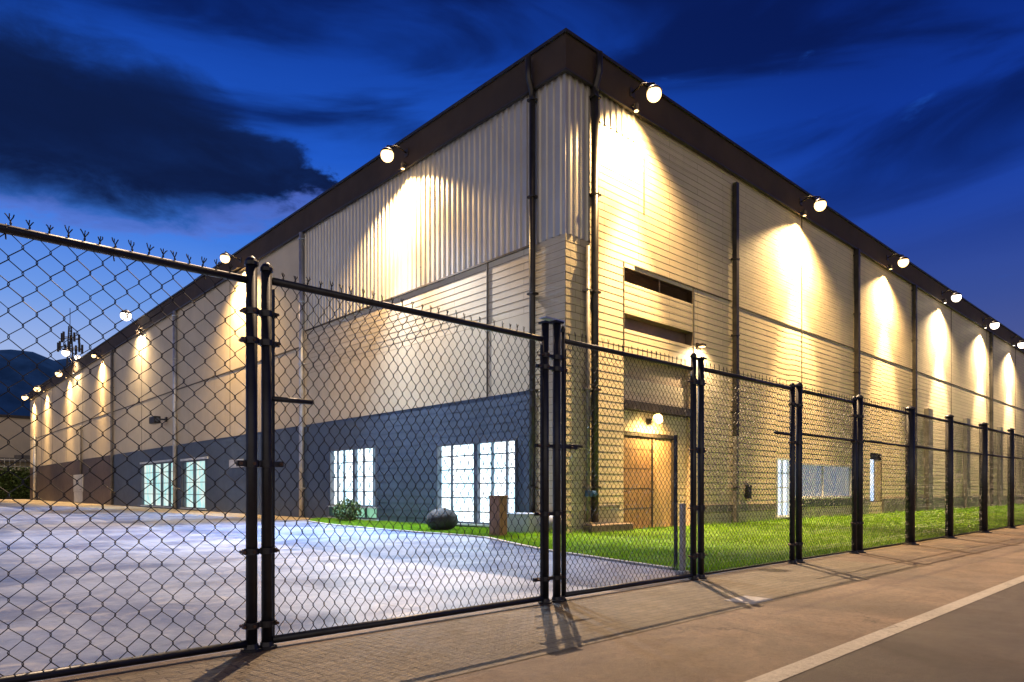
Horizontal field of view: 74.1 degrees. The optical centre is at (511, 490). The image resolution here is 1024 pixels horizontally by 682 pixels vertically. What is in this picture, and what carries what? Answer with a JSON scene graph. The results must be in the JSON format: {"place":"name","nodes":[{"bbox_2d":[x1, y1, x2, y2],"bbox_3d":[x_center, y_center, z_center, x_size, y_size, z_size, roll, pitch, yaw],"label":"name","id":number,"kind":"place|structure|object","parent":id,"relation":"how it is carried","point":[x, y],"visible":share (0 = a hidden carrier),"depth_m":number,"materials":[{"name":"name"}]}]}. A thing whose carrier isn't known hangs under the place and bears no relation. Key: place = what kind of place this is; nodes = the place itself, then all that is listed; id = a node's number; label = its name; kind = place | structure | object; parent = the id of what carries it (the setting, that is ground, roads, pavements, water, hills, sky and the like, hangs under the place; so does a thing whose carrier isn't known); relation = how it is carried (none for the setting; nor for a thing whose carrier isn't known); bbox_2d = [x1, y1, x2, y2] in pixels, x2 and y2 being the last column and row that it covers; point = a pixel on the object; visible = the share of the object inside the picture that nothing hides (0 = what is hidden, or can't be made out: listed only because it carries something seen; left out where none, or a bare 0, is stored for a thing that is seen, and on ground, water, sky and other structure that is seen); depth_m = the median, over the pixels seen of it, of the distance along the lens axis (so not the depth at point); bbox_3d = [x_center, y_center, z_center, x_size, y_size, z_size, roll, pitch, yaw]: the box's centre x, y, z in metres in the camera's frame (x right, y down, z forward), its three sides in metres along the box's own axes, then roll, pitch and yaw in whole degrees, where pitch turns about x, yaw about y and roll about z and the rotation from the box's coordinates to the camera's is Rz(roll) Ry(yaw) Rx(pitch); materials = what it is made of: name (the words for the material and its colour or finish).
{"place":"outdoors","nodes":[
{"label":"outdoors","id":0,"kind":"place"},
{"bbox_2d":[0,414,29,470],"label":"neighbouring building","id":1,"kind":"structure","parent":0,"point":[9,429],"depth_m":92.41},
{"bbox_2d":[0,349,75,415],"bbox_3d":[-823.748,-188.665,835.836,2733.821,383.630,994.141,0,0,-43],"label":"mountain","id":2,"kind":"structure","parent":0,"point":[22,364],"depth_m":1208.76,"materials":[{"name":"blue"}]},
{"bbox_2d":[0,499,311,519],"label":"path","id":3,"kind":"structure","parent":0,"point":[88,505],"depth_m":42.38,"materials":[{"name":"beige concrete"}]},
{"bbox_2d":[0,499,848,681],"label":"yard","id":4,"kind":"structure","parent":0,"point":[37,584],"depth_m":8.83,"materials":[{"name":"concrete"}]},
{"bbox_2d":[0,466,29,498],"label":"hedge","id":5,"kind":"object","parent":4,"relation":"on","point":[9,481],"visible":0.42,"depth_m":87.23,"materials":[{"name":"green plant"}]},
{"bbox_2d":[306,520,671,569],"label":"kerb","id":6,"kind":"structure","parent":4,"relation":"on","point":[582,555],"depth_m":13.97,"materials":[{"name":"concrete"}]},
{"bbox_2d":[675,503,689,574],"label":"marker post","id":7,"kind":"object","parent":4,"relation":"on","point":[682,539],"visible":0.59,"depth_m":9.23,"materials":[{"name":"metal"}]},
{"bbox_2d":[85,560,919,681],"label":"paved strip","id":8,"kind":"object","parent":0,"point":[429,653],"visible":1,"depth_m":5.35,"materials":[{"name":"grey concrete"}]},
{"bbox_2d":[724,596,772,603],"bbox_3d":[2.467,1.144,7.071,0.440,0.010,0.320,0,0,-43],"label":"access cover","id":9,"kind":"object","parent":8,"relation":"on","point":[749,599],"visible":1,"depth_m":7.07,"materials":[{"name":"concrete"}]},
{"bbox_2d":[0,0,1023,359],"label":"sky","id":10,"kind":"structure","parent":0,"point":[193,128],"materials":[{"name":"blue"}]},
{"bbox_2d":[35,525,1023,681],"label":"pavement","id":11,"kind":"structure","parent":0,"point":[744,644],"depth_m":5.68,"materials":[{"name":"concrete"}]},
{"bbox_2d":[236,256,283,652],"bbox_3d":[-1.819,-0.264,4.908,0.336,2.828,0.152,0,0,-43],"label":"fence post","id":12,"kind":"object","parent":11,"relation":"on","point":[251,463],"visible":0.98,"depth_m":4.83,"materials":[{"name":"metal"}]},
{"bbox_2d":[0,213,247,681],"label":"gate leaf","id":13,"kind":"object","parent":12,"relation":"attached to","point":[68,242],"visible":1,"depth_m":4.28,"materials":[{"name":"metal"}]},
{"bbox_2d":[259,262,276,649],"bbox_3d":[-1.786,-0.254,4.939,0.144,2.808,0.144,0,0,-43],"label":"fence post","id":14,"kind":"object","parent":11,"relation":"on","point":[267,453],"visible":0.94,"depth_m":4.91,"materials":[{"name":"metal"}]},
{"bbox_2d":[272,273,543,642],"bbox_3d":[-0.728,-0.252,5.917,2.800,2.750,0.071,0,0,-43],"label":"gate leaf","id":15,"kind":"object","parent":14,"relation":"attached to","point":[332,294],"visible":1,"depth_m":5.71,"materials":[{"name":"metal"}]},
{"bbox_2d":[539,316,564,602],"bbox_3d":[0.414,-0.302,6.972,0.290,2.905,0.160,0,0,-43],"label":"fence post","id":16,"kind":"object","parent":11,"relation":"on","point":[556,596],"visible":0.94,"depth_m":6.98,"materials":[{"name":"metal"}]},
{"bbox_2d":[533,320,577,603],"bbox_3d":[0.453,-0.280,7.007,0.638,2.860,0.144,0,0,-43],"label":"fence post","id":17,"kind":"object","parent":11,"relation":"on","point":[544,445],"visible":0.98,"depth_m":6.86,"materials":[{"name":"metal"}]},
{"bbox_2d":[561,325,566,600],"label":"fence post","id":18,"kind":"object","parent":11,"relation":"on","point":[563,473],"visible":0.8,"depth_m":7.07,"materials":[{"name":"metal"}]},
{"bbox_2d":[565,332,692,596],"bbox_3d":[1.428,-0.283,7.909,2.390,2.808,0.067,0,0,-43],"label":"gate leaf","id":19,"kind":"object","parent":18,"relation":"attached to","point":[668,363],"visible":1,"depth_m":7.82,"materials":[{"name":"metal"}]},
{"bbox_2d":[688,352,706,579],"bbox_3d":[2.407,-0.314,8.813,0.318,2.928,0.137,0,0,-43],"label":"fence post","id":20,"kind":"object","parent":11,"relation":"on","point":[694,508],"visible":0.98,"depth_m":8.72,"materials":[{"name":"metal"}]},
{"bbox_2d":[696,357,706,578],"bbox_3d":[2.467,-0.290,8.868,0.160,2.880,0.160,0,0,-43],"label":"fence post","id":21,"kind":"object","parent":11,"relation":"on","point":[700,467],"visible":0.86,"depth_m":8.84,"materials":[{"name":"metal"}]},
{"bbox_2d":[704,363,792,574],"bbox_3d":[3.426,-0.294,9.754,2.550,2.812,0.071,0,0,-43],"label":"chain link fence","id":22,"kind":"object","parent":11,"relation":"on","point":[742,378],"visible":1,"depth_m":9.69,"materials":[{"name":"metal"}]},
{"bbox_2d":[787,383,802,563],"bbox_3d":[4.481,-0.269,10.729,0.383,2.838,0.160,0,0,-43],"label":"fence post","id":23,"kind":"object","parent":11,"relation":"on","point":[792,443],"visible":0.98,"depth_m":10.62,"materials":[{"name":"metal"}]},
{"bbox_2d":[795,382,804,562],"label":"fence post","id":24,"kind":"object","parent":11,"relation":"on","point":[798,474],"visible":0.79,"depth_m":10.77,"materials":[{"name":"metal"}]},
{"bbox_2d":[802,387,854,558],"bbox_3d":[5.424,-0.294,11.600,2.210,2.811,0.071,0,0,-43],"label":"chain link fence","id":25,"kind":"object","parent":11,"relation":"on","point":[823,395],"visible":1,"depth_m":11.57,"materials":[{"name":"metal"}]},
{"bbox_2d":[849,396,863,553],"bbox_3d":[6.308,-0.279,12.416,0.408,2.858,0.171,0,0,-43],"label":"fence post","id":26,"kind":"object","parent":11,"relation":"on","point":[855,416],"visible":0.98,"depth_m":12.30,"materials":[{"name":"metal"}]},
{"bbox_2d":[856,395,865,552],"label":"fence post","id":27,"kind":"object","parent":11,"relation":"on","point":[860,476],"visible":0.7,"depth_m":12.45,"materials":[{"name":"metal"}]},
{"bbox_2d":[863,398,909,549],"bbox_3d":[7.396,-0.308,13.422,2.600,2.839,0.071,0,0,-43],"label":"chain link fence","id":28,"kind":"object","parent":11,"relation":"on","point":[871,405],"visible":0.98,"depth_m":13.38,"materials":[{"name":"metal"}]},
{"bbox_2d":[903,406,918,544],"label":"fence post","id":29,"kind":"object","parent":11,"relation":"on","point":[910,485],"visible":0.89,"depth_m":14.31,"materials":[{"name":"metal"}]},
{"bbox_2d":[915,413,948,541],"bbox_3d":[9.486,-0.282,15.352,2.550,2.787,0.071,0,0,-43],"label":"chain link fence","id":30,"kind":"object","parent":11,"relation":"on","point":[939,420],"visible":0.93,"depth_m":15.36,"materials":[{"name":"metal"}]},
{"bbox_2d":[943,414,956,538],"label":"fence post","id":31,"kind":"object","parent":11,"relation":"on","point":[949,477],"visible":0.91,"depth_m":16.20,"materials":[{"name":"metal"}]},
{"bbox_2d":[953,420,982,535],"bbox_3d":[11.601,-0.295,17.306,2.850,2.812,0.071,0,0,-43],"label":"chain link fence","id":32,"kind":"object","parent":11,"relation":"on","point":[963,452],"visible":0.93,"depth_m":17.29,"materials":[{"name":"metal"}]},
{"bbox_2d":[976,422,991,532],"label":"fence post","id":33,"kind":"object","parent":11,"relation":"on","point":[984,477],"visible":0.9,"depth_m":18.30,"materials":[{"name":"metal"}]},
{"bbox_2d":[988,428,1010,529],"bbox_3d":[13.956,-0.307,19.481,2.880,2.837,0.071,0,0,-43],"label":"chain link fence","id":34,"kind":"object","parent":11,"relation":"on","point":[997,467],"visible":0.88,"depth_m":19.56,"materials":[{"name":"metal"}]},
{"bbox_2d":[1007,428,1014,527],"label":"fence post","id":35,"kind":"object","parent":11,"relation":"on","point":[1011,479],"visible":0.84,"depth_m":20.45,"materials":[{"name":"metal"}]},
{"bbox_2d":[1014,433,1023,525],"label":"chain link fence","id":36,"kind":"object","parent":11,"relation":"on","point":[1021,437],"visible":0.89,"depth_m":21.30,"materials":[{"name":"metal"}]},
{"bbox_2d":[309,503,1023,574],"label":"lawn","id":37,"kind":"structure","parent":0,"point":[756,552],"depth_m":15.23,"materials":[{"name":"plant"}]},
{"bbox_2d":[333,498,361,520],"bbox_3d":[-5.889,0.725,24.295,1.031,0.889,1.135,0,0,-43],"label":"shrub","id":38,"kind":"object","parent":37,"relation":"on","point":[350,512],"visible":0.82,"depth_m":24.11,"materials":[{"name":"green plant"}]},
{"bbox_2d":[426,508,457,530],"bbox_3d":[-1.952,0.830,19.010,0.938,0.684,0.817,0,0,-43],"label":"boulder","id":39,"kind":"object","parent":37,"relation":"on","point":[440,524],"visible":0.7,"depth_m":18.70,"materials":[{"name":"stone"}]},
{"bbox_2d":[488,495,507,535],"bbox_3d":[-0.336,0.640,16.516,0.350,1.020,0.350,0,0,35],"label":"timber bollard","id":40,"kind":"object","parent":37,"relation":"on","point":[494,509],"visible":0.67,"depth_m":16.40,"materials":[{"name":"brown wood"}]},
{"bbox_2d":[507,512,539,532],"bbox_3d":[0.349,0.875,17.734,0.680,0.550,0.980,0,0,-43],"label":"utility box","id":41,"kind":"object","parent":37,"relation":"on","point":[522,522],"visible":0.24,"depth_m":17.43,"materials":[{"name":"grey metal"}]},
{"bbox_2d":[549,515,567,533],"bbox_3d":[1.119,0.900,17.152,0.600,0.660,0.585,0,0,-43],"label":"utility box","id":42,"kind":"object","parent":37,"relation":"on","point":[550,522],"visible":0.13,"depth_m":16.94,"materials":[{"name":"grey metal"}]},
{"bbox_2d":[672,435,677,569],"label":"slim post","id":43,"kind":"object","parent":37,"relation":"on","point":[675,502],"visible":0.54,"depth_m":9.81,"materials":[{"name":"metal"}]},
{"bbox_2d":[779,581,1023,681],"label":"road","id":44,"kind":"structure","parent":0,"point":[981,640],"depth_m":4.81,"materials":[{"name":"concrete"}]},
{"bbox_2d":[745,575,1023,681],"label":"road marking","id":45,"kind":"object","parent":44,"relation":"on","point":[790,670],"depth_m":5.21,"materials":[{"name":"paint"}]},
{"bbox_2d":[780,519,1022,550],"bbox_3d":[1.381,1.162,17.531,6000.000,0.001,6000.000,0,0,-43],"label":"ground","id":46,"kind":"structure","parent":0,"point":[926,540],"depth_m":15.66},
{"bbox_2d":[0,458,29,466],"bbox_3d":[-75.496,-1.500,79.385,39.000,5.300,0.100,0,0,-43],"label":"railing","id":47,"kind":"object","parent":46,"relation":"on","point":[4,459],"visible":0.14,"depth_m":88.58,"materials":[{"name":"grey metal"}]},
{"bbox_2d":[57,326,82,365],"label":"lattice mast","id":48,"kind":"object","parent":46,"relation":"on","point":[69,345],"visible":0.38,"depth_m":149.99,"materials":[{"name":"grey metal"}]},
{"bbox_2d":[29,28,1023,532],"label":"warehouse","id":49,"kind":"structure","parent":46,"relation":"on","point":[555,176],"depth_m":23.46,"materials":[{"name":"metal"}]},
{"bbox_2d":[21,393,32,399],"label":"floodlight","id":50,"kind":"object","parent":49,"relation":"attached to","point":[24,397],"visible":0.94,"depth_m":79.22,"materials":[{"name":"white"}]},
{"bbox_2d":[34,385,45,391],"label":"floodlight","id":51,"kind":"object","parent":49,"relation":"attached to","point":[37,387],"visible":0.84,"depth_m":72.83,"materials":[{"name":"white"}]},
{"bbox_2d":[55,370,67,377],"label":"floodlight","id":52,"kind":"object","parent":49,"relation":"attached to","point":[58,375],"visible":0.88,"depth_m":63.82,"materials":[{"name":"white"}]},
{"bbox_2d":[61,349,75,372],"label":"floodlight","id":53,"kind":"object","parent":49,"relation":"attached to","point":[65,352],"visible":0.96,"depth_m":61.27,"materials":[{"name":"white"}]},
{"bbox_2d":[73,474,82,502],"bbox_3d":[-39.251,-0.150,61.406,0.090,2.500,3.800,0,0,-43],"label":"meter cabinet","id":54,"kind":"object","parent":49,"relation":"attached to","point":[78,495],"visible":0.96,"depth_m":61.20,"materials":[{"name":"grey metal"}]},
{"bbox_2d":[91,349,100,357],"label":"floodlight","id":55,"kind":"object","parent":49,"relation":"attached to","point":[93,354],"visible":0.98,"depth_m":54.49,"materials":[{"name":"white"}]},
{"bbox_2d":[120,309,141,331],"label":"floodlight","id":56,"kind":"object","parent":49,"relation":"attached to","point":[122,315],"visible":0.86,"depth_m":45.73,"materials":[{"name":"white"}]},
{"bbox_2d":[140,462,172,507],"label":"window","id":57,"kind":"structure","parent":49,"relation":"in","point":[161,482],"depth_m":44.15,"materials":[{"name":"white glass"}]},
{"bbox_2d":[149,416,166,423],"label":"security camera","id":58,"kind":"object","parent":49,"relation":"attached to","point":[152,420],"visible":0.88,"depth_m":41.69,"materials":[{"name":"black plastic"}]},
{"bbox_2d":[180,459,208,509],"bbox_3d":[-18.083,-0.297,38.594,0.250,2.765,4.240,0,0,-43],"label":"window","id":59,"kind":"structure","parent":49,"relation":"in","point":[193,471],"depth_m":38.62,"materials":[{"name":"white"}]},
{"bbox_2d":[220,251,241,272],"bbox_3d":[-14.062,-11.071,33.307,0.999,0.853,1.814,0,0,-43],"label":"floodlight","id":60,"kind":"object","parent":49,"relation":"attached to","point":[225,257],"visible":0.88,"depth_m":32.61,"materials":[{"name":"white"}]},
{"bbox_2d":[229,459,243,467],"bbox_3d":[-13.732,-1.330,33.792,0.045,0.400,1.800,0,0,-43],"label":"security camera","id":61,"kind":"object","parent":49,"relation":"attached to","point":[231,462],"depth_m":34.00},
{"bbox_2d":[327,446,376,508],"bbox_3d":[-5.961,-0.462,25.472,0.250,2.235,3.590,0,0,-43],"label":"window","id":62,"kind":"structure","parent":49,"relation":"in","point":[334,485],"depth_m":25.42,"materials":[{"name":"white glass"}]},
{"bbox_2d":[328,505,378,520],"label":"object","id":63,"kind":"structure","parent":49,"relation":"in","point":[369,511],"depth_m":24.87,"materials":[{"name":"green"}]},
{"bbox_2d":[380,145,408,169],"bbox_3d":[-3.868,-11.002,22.279,0.988,0.713,0.456,0,0,-43],"label":"floodlight","id":64,"kind":"object","parent":49,"relation":"attached to","point":[387,154],"visible":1,"depth_m":22.07,"materials":[{"name":"white"}]},
{"bbox_2d":[436,438,516,526],"bbox_3d":[-1.099,-0.192,20.208,0.250,2.495,3.840,0,0,-43],"label":"window","id":65,"kind":"structure","parent":49,"relation":"in","point":[468,455],"depth_m":20.20,"materials":[{"name":"white glass"}]},
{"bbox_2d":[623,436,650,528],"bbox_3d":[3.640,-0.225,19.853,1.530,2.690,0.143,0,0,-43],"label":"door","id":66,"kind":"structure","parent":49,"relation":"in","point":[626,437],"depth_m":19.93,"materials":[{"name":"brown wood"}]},
{"bbox_2d":[630,82,661,112],"bbox_3d":[3.718,-11.001,18.833,0.434,0.713,0.977,0,0,-43],"label":"floodlight","id":67,"kind":"object","parent":49,"relation":"attached to","point":[653,91],"visible":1,"depth_m":18.61,"materials":[{"name":"white"}]},
{"bbox_2d":[646,414,662,424],"bbox_3d":[4.242,-2.110,20.152,0.300,0.300,0.510,0,0,-43],"label":"door lamp","id":68,"kind":"object","parent":49,"relation":"attached to","point":[655,419],"visible":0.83,"depth_m":20.00,"materials":[{"name":"white"}]},
{"bbox_2d":[696,343,705,349],"bbox_3d":[6.038,-4.600,21.656,0.240,0.200,0.260,0,0,-43],"label":"wall lamp","id":69,"kind":"object","parent":49,"relation":"attached to","point":[699,346],"visible":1,"depth_m":21.63,"materials":[{"name":"white"}]},
{"bbox_2d":[745,484,751,498],"bbox_3d":[8.303,0.050,23.788,0.260,0.500,0.140,0,0,-43],"label":"wall box","id":70,"kind":"object","parent":49,"relation":"attached to","point":[747,492],"visible":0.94,"depth_m":23.72,"materials":[{"name":"black plastic"}]},
{"bbox_2d":[776,458,788,517],"bbox_3d":[10.292,-0.077,25.783,1.250,2.265,0.210,0,0,-43],"label":"window","id":71,"kind":"structure","parent":49,"relation":"in","point":[786,467],"depth_m":25.85,"materials":[{"name":"white glass"}]},
{"bbox_2d":[799,196,826,215],"bbox_3d":[11.583,-11.001,26.088,0.466,0.713,0.993,0,0,-43],"label":"floodlight","id":72,"kind":"object","parent":49,"relation":"attached to","point":[820,204],"visible":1,"depth_m":25.85,"materials":[{"name":"white"}]},
{"bbox_2d":[802,463,850,498],"bbox_3d":[12.996,-0.362,28.280,5.910,1.415,0.210,0,0,-43],"label":"window","id":73,"kind":"structure","parent":49,"relation":"in","point":[824,482],"depth_m":28.54,"materials":[{"name":"grey glass"}]},
{"bbox_2d":[886,254,908,269],"bbox_3d":[18.476,-10.989,32.478,0.499,0.738,0.960,0,0,-43],"label":"floodlight","id":74,"kind":"object","parent":49,"relation":"attached to","point":[903,261],"visible":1,"depth_m":32.25,"materials":[{"name":"white"}]},
{"bbox_2d":[941,290,961,302],"bbox_3d":[24.873,-10.982,38.376,0.532,0.753,0.976,0,0,-43],"label":"floodlight","id":75,"kind":"object","parent":49,"relation":"attached to","point":[956,297],"visible":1,"depth_m":38.13,"materials":[{"name":"white"}]},
{"bbox_2d":[982,317,999,328],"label":"floodlight","id":76,"kind":"object","parent":49,"relation":"attached to","point":[994,324],"visible":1,"depth_m":44.14,"materials":[{"name":"white"}]},
{"bbox_2d":[1011,336,1023,347],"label":"floodlight","id":77,"kind":"object","parent":49,"relation":"attached to","point":[1020,344],"visible":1,"depth_m":49.58,"materials":[{"name":"white"}]}
]}

